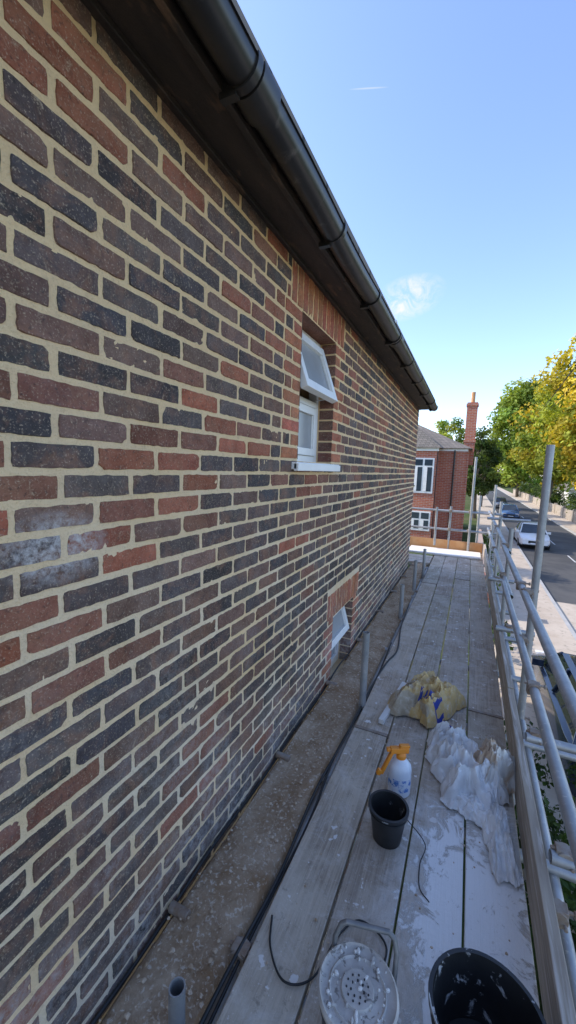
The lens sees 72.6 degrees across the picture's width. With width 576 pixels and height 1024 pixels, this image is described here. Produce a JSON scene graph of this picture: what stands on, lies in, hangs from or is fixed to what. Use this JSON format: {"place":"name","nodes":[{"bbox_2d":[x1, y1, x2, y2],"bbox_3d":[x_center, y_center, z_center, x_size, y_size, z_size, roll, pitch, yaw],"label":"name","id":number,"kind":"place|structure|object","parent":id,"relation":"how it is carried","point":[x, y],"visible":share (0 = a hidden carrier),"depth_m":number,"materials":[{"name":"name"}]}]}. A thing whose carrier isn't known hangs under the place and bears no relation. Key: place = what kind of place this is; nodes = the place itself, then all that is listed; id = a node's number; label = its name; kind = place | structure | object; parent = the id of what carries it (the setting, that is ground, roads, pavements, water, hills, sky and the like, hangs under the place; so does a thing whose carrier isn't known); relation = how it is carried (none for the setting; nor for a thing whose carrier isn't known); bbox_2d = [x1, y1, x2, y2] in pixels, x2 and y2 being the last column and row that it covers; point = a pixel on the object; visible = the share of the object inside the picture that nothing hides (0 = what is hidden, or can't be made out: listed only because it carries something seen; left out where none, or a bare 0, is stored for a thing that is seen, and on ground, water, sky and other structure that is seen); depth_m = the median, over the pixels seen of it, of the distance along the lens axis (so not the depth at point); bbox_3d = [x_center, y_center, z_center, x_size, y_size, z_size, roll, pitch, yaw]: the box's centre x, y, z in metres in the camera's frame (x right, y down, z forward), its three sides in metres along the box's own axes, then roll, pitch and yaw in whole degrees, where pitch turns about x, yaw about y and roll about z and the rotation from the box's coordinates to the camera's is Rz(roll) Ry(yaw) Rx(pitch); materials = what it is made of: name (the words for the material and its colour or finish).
{"place":"outdoors","nodes":[
{"label":"outdoors","id":0,"kind":"place"},
{"bbox_2d":[291,462,339,471],"bbox_3d":[0.140,-0.295,2.568,0.180,0.050,0.770,5,7,25],"label":"window sill","id":1,"kind":"structure","parent":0,"point":[300,466],"depth_m":2.40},
{"bbox_2d":[297,330,337,461],"bbox_3d":[0.134,-0.739,2.528,0.211,0.828,0.596,5,7,25],"label":"window","id":2,"kind":"structure","parent":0,"point":[315,390],"depth_m":2.61,"materials":[{"name":"white plastic"}]},
{"bbox_2d":[330,606,348,667],"bbox_3d":[0.393,1.139,3.503,0.162,0.638,0.586,5,7,25],"label":"window","id":3,"kind":"structure","parent":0,"point":[338,636],"depth_m":3.60,"materials":[{"name":"white plastic"}]},
{"bbox_2d":[237,0,575,479],"label":"sky","id":4,"kind":"structure","parent":0,"point":[442,133],"materials":[{"name":"blue"}]},
{"bbox_2d":[410,448,469,540],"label":"walls","id":5,"kind":"structure","parent":0,"point":[443,477],"depth_m":26.32,"materials":[{"name":"red brick"}]},
{"bbox_2d":[411,448,467,537],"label":"window frames","id":6,"kind":"structure","parent":5,"relation":"attached to","point":[423,481],"depth_m":25.81,"materials":[{"name":"white plastic"}]},
{"bbox_2d":[412,459,432,528],"bbox_3d":[8.251,-1.214,26.098,2.320,4.580,0.013,5,7,25],"label":"window glass","id":7,"kind":"object","parent":6,"relation":"in","point":[428,462],"visible":0.41,"depth_m":25.77,"materials":[{"name":"glass"}]},
{"bbox_2d":[417,425,472,450],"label":"roof","id":8,"kind":"structure","parent":5,"relation":"on","point":[427,438],"depth_m":26.12,"materials":[{"name":"tile"}]},
{"bbox_2d":[463,402,478,464],"bbox_3d":[13.150,-5.609,28.271,0.800,4.400,0.800,5,7,25],"label":"chimney","id":9,"kind":"object","parent":5,"relation":"on","point":[470,426],"visible":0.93,"depth_m":27.90,"materials":[{"name":"red brick"}]},
{"bbox_2d":[471,392,475,401],"bbox_3d":[13.239,-8.166,27.982,0.270,0.750,0.270,5,7,25],"label":"chimney pot","id":10,"kind":"object","parent":9,"relation":"on","point":[473,395],"visible":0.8,"depth_m":27.88,"materials":[{"name":"orange ceramic"}]},
{"bbox_2d":[388,481,575,1004],"bbox_3d":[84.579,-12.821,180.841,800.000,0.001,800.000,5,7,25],"label":"ground","id":11,"kind":"structure","parent":0,"point":[466,520],"depth_m":7.44,"materials":[{"name":"grey"}]},
{"bbox_2d":[0,0,418,1023],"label":"bricks","id":12,"kind":"object","parent":11,"relation":"on","point":[22,98],"visible":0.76,"depth_m":1.23,"materials":[{"name":"brown brick"}]},
{"bbox_2d":[0,0,418,1023],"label":"mortar bed","id":13,"kind":"object","parent":11,"relation":"on","point":[12,300],"visible":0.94,"depth_m":1.21,"materials":[{"name":"beige concrete"}]},
{"bbox_2d":[100,445,575,1023],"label":"scaffolding","id":14,"kind":"object","parent":11,"relation":"on","point":[496,919],"visible":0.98,"depth_m":1.69,"materials":[{"name":"grey wood"}]},
{"bbox_2d":[90,568,407,1023],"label":"wall cable","id":15,"kind":"object","parent":14,"relation":"attached to","point":[114,993],"depth_m":1.66,"materials":[{"name":"black rubber"}]},
{"bbox_2d":[207,642,391,1023],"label":"extension cable","id":16,"kind":"object","parent":14,"relation":"on","point":[218,1004],"visible":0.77,"depth_m":1.55,"materials":[{"name":"black rubber"}]},
{"bbox_2d":[198,604,409,1023],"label":"extension cable","id":17,"kind":"object","parent":14,"relation":"on","point":[224,977],"visible":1,"depth_m":1.61,"materials":[{"name":"black rubber"}]},
{"bbox_2d":[99,588,509,1023],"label":"rubble","id":18,"kind":"object","parent":14,"relation":"on","point":[144,979],"visible":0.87,"depth_m":1.63,"materials":[{"name":"grey gravel"}]},
{"bbox_2d":[269,915,387,985],"bbox_3d":[0.138,1.506,1.347,0.413,0.011,0.203,2,6,2],"label":"power cable","id":19,"kind":"object","parent":14,"relation":"on","point":[316,973],"visible":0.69,"depth_m":1.33,"materials":[{"name":"black rubber"}]},
{"bbox_2d":[317,918,398,1023],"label":"stool","id":20,"kind":"object","parent":14,"relation":"on","point":[356,982],"visible":1,"depth_m":1.08,"materials":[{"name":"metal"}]},
{"bbox_2d":[368,789,408,849],"bbox_3d":[0.449,1.396,1.772,0.181,0.155,0.180,5,7,25],"label":"bucket","id":21,"kind":"object","parent":14,"relation":"on","point":[389,811],"visible":1,"depth_m":1.76,"materials":[{"name":"black plastic"}]},
{"bbox_2d":[378,682,405,724],"bbox_3d":[0.755,1.352,2.799,0.035,0.032,0.550,6,8,32],"label":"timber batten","id":22,"kind":"object","parent":14,"relation":"on","point":[385,714],"visible":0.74,"depth_m":2.63,"materials":[{"name":"white wood"}]},
{"bbox_2d":[376,743,411,797],"bbox_3d":[0.546,1.316,2.022,0.177,0.262,0.100,4,7,15],"label":"spray bottle","id":23,"kind":"object","parent":14,"relation":"on","point":[399,776],"visible":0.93,"depth_m":1.99,"materials":[{"name":"plastic"}]},
{"bbox_2d":[407,820,428,901],"bbox_3d":[0.564,1.452,1.649,0.072,0.078,0.292,2,6,3],"label":"wire","id":24,"kind":"object","parent":14,"relation":"on","point":[420,861],"visible":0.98,"depth_m":1.67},
{"bbox_2d":[387,670,466,728],"bbox_3d":[0.990,1.278,2.734,0.554,0.204,0.412,-3,8,-38],"label":"plaster bag","id":25,"kind":"object","parent":14,"relation":"on","point":[429,699],"visible":0.97,"depth_m":2.67,"materials":[{"name":"beige plastic"}]},
{"bbox_2d":[424,721,523,887],"bbox_3d":[0.954,1.364,1.973,0.368,0.201,0.846,3,6,4],"label":"plastic sheet","id":26,"kind":"object","parent":14,"relation":"on","point":[458,772],"visible":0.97,"depth_m":1.96,"materials":[{"name":"white plastic"}]},
{"bbox_2d":[428,948,546,1023],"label":"bucket","id":27,"kind":"object","parent":14,"relation":"on","point":[469,986],"visible":1,"depth_m":1.14,"materials":[{"name":"black plastic"}]},
{"bbox_2d":[473,737,514,798],"bbox_3d":[1.077,1.335,2.076,0.354,0.246,0.234,-3,8,-36],"label":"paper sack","id":28,"kind":"object","parent":14,"relation":"on","point":[502,762],"visible":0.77,"depth_m":2.04,"materials":[{"name":"beige paper"}]},
{"bbox_2d":[434,417,464,442],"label":"garden tree","id":29,"kind":"object","parent":11,"relation":"on","point":[443,429],"visible":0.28,"depth_m":46.88,"materials":[{"name":"green plant"}]},
{"bbox_2d":[459,425,503,517],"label":"garden tree","id":30,"kind":"object","parent":11,"relation":"on","point":[491,477],"visible":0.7,"depth_m":40.26,"materials":[{"name":"green plant"}]},
{"bbox_2d":[478,529,488,602],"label":"front garden wall","id":31,"kind":"structure","parent":11,"relation":"on","point":[480,538],"depth_m":20.31,"materials":[{"name":"brick"}]},
{"bbox_2d":[467,439,504,506],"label":"garden tree","id":32,"kind":"object","parent":11,"relation":"on","point":[488,464],"visible":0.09,"depth_m":54.24,"materials":[{"name":"green plant"}]},
{"bbox_2d":[469,531,513,650],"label":"shrubs","id":33,"kind":"object","parent":11,"relation":"on","point":[485,539],"visible":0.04,"depth_m":15.84,"materials":[{"name":"green plant"}]},
{"bbox_2d":[486,377,556,496],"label":"roadside tree","id":34,"kind":"object","parent":11,"relation":"on","point":[516,398],"visible":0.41,"depth_m":81.47,"materials":[{"name":"green plant"}]},
{"bbox_2d":[493,467,556,488],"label":"distant trees","id":35,"kind":"object","parent":11,"relation":"on","point":[499,485],"visible":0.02,"depth_m":146.87,"materials":[{"name":"green plant"}]},
{"bbox_2d":[485,495,575,639],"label":"kerb","id":36,"kind":"structure","parent":11,"relation":"on","point":[570,628],"depth_m":14.60,"materials":[{"name":"concrete"}]},
{"bbox_2d":[498,489,575,534],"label":"kerb","id":37,"kind":"structure","parent":11,"relation":"on","point":[567,529],"depth_m":41.53,"materials":[{"name":"concrete"}]},
{"bbox_2d":[503,720,575,1015],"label":"hedge","id":38,"kind":"object","parent":11,"relation":"on","point":[567,887],"visible":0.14,"depth_m":3.84,"materials":[{"name":"green plant"}]},
{"bbox_2d":[506,375,575,500],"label":"roadside tree","id":39,"kind":"object","parent":11,"relation":"on","point":[525,438],"visible":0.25,"depth_m":54.69,"materials":[{"name":"green plant"}]},
{"bbox_2d":[513,488,575,523],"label":"garden wall","id":40,"kind":"structure","parent":11,"relation":"on","point":[559,510],"depth_m":48.97,"materials":[{"name":"stone"}]},
{"bbox_2d":[518,483,575,512],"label":"garden hedge","id":41,"kind":"object","parent":11,"relation":"on","point":[535,491],"visible":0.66,"depth_m":52.48,"materials":[{"name":"green plant"}]},
{"bbox_2d":[529,333,575,490],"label":"roadside tree","id":42,"kind":"object","parent":11,"relation":"on","point":[565,427],"visible":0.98,"depth_m":32.46,"materials":[{"name":"yellow plant"}]},
{"bbox_2d":[531,650,575,796],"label":"parked car","id":43,"kind":"object","parent":11,"relation":"on","point":[561,724],"visible":0.39,"depth_m":6.57,"materials":[{"name":"paint"}]},
{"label":"telegraph pole","id":44,"kind":"object","parent":11,"relation":"on","visible":0},
{"bbox_2d":[528,365,575,425],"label":"overhead wires","id":45,"kind":"object","parent":44,"relation":"attached to","point":[558,389],"visible":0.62,"depth_m":23.78,"materials":[{"name":"black"}]},
{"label":"side walls","id":46,"kind":"object","parent":11,"relation":"on","visible":0},
{"bbox_2d":[81,0,429,409],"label":"soffit and fascia","id":47,"kind":"structure","parent":46,"relation":"attached to","point":[159,44],"depth_m":1.31,"materials":[{"name":"paint"}]},
{"bbox_2d":[175,0,437,410],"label":"gutter","id":48,"kind":"object","parent":47,"relation":"attached to","point":[251,89],"visible":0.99,"depth_m":1.27,"materials":[{"name":"black plastic"}]},
{"bbox_2d":[296,311,352,680],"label":"window reveals","id":49,"kind":"structure","parent":46,"relation":"attached to","point":[318,334],"depth_m":2.81,"materials":[{"name":"brown brick"}]},
{"bbox_2d":[232,0,434,398],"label":"roof","id":50,"kind":"structure","parent":46,"relation":"on","point":[245,23],"depth_m":1.60,"materials":[{"name":"tile"}]},
{"bbox_2d":[476,492,575,933],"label":"pavement","id":51,"kind":"structure","parent":0,"point":[562,639],"depth_m":12.25,"materials":[{"name":"concrete"}]},
{"bbox_2d":[486,489,575,604],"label":"road","id":52,"kind":"structure","parent":0,"point":[558,574],"depth_m":23.18,"materials":[{"name":"grey asphalt"}]},
{"bbox_2d":[492,497,508,506],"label":"parked car","id":53,"kind":"object","parent":52,"relation":"on","point":[501,499],"visible":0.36,"depth_m":54.82,"materials":[{"name":"grey paint"}]},
{"bbox_2d":[501,504,520,518],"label":"parked car","id":54,"kind":"object","parent":52,"relation":"on","point":[511,510],"visible":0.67,"depth_m":41.74,"materials":[{"name":"blue paint"}]},
{"bbox_2d":[513,521,550,549],"bbox_3d":[16.494,1.506,26.566,1.960,1.495,4.162,5,7,25],"label":"parked car","id":55,"kind":"object","parent":52,"relation":"on","point":[525,533],"visible":0.67,"depth_m":25.64,"materials":[{"name":"white paint"}]},
{"bbox_2d":[497,487,575,532],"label":"pavement","id":56,"kind":"structure","parent":0,"point":[568,524],"depth_m":46.30,"materials":[{"name":"concrete"}]},
{"bbox_2d":[556,602,575,632],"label":"driveway","id":57,"kind":"structure","parent":0,"point":[568,611],"depth_m":13.58,"materials":[{"name":"concrete"}]},
{"bbox_2d":[557,488,575,505],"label":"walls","id":58,"kind":"structure","parent":0,"point":[570,491],"depth_m":59.89,"materials":[{"name":"white paint"}]}
]}

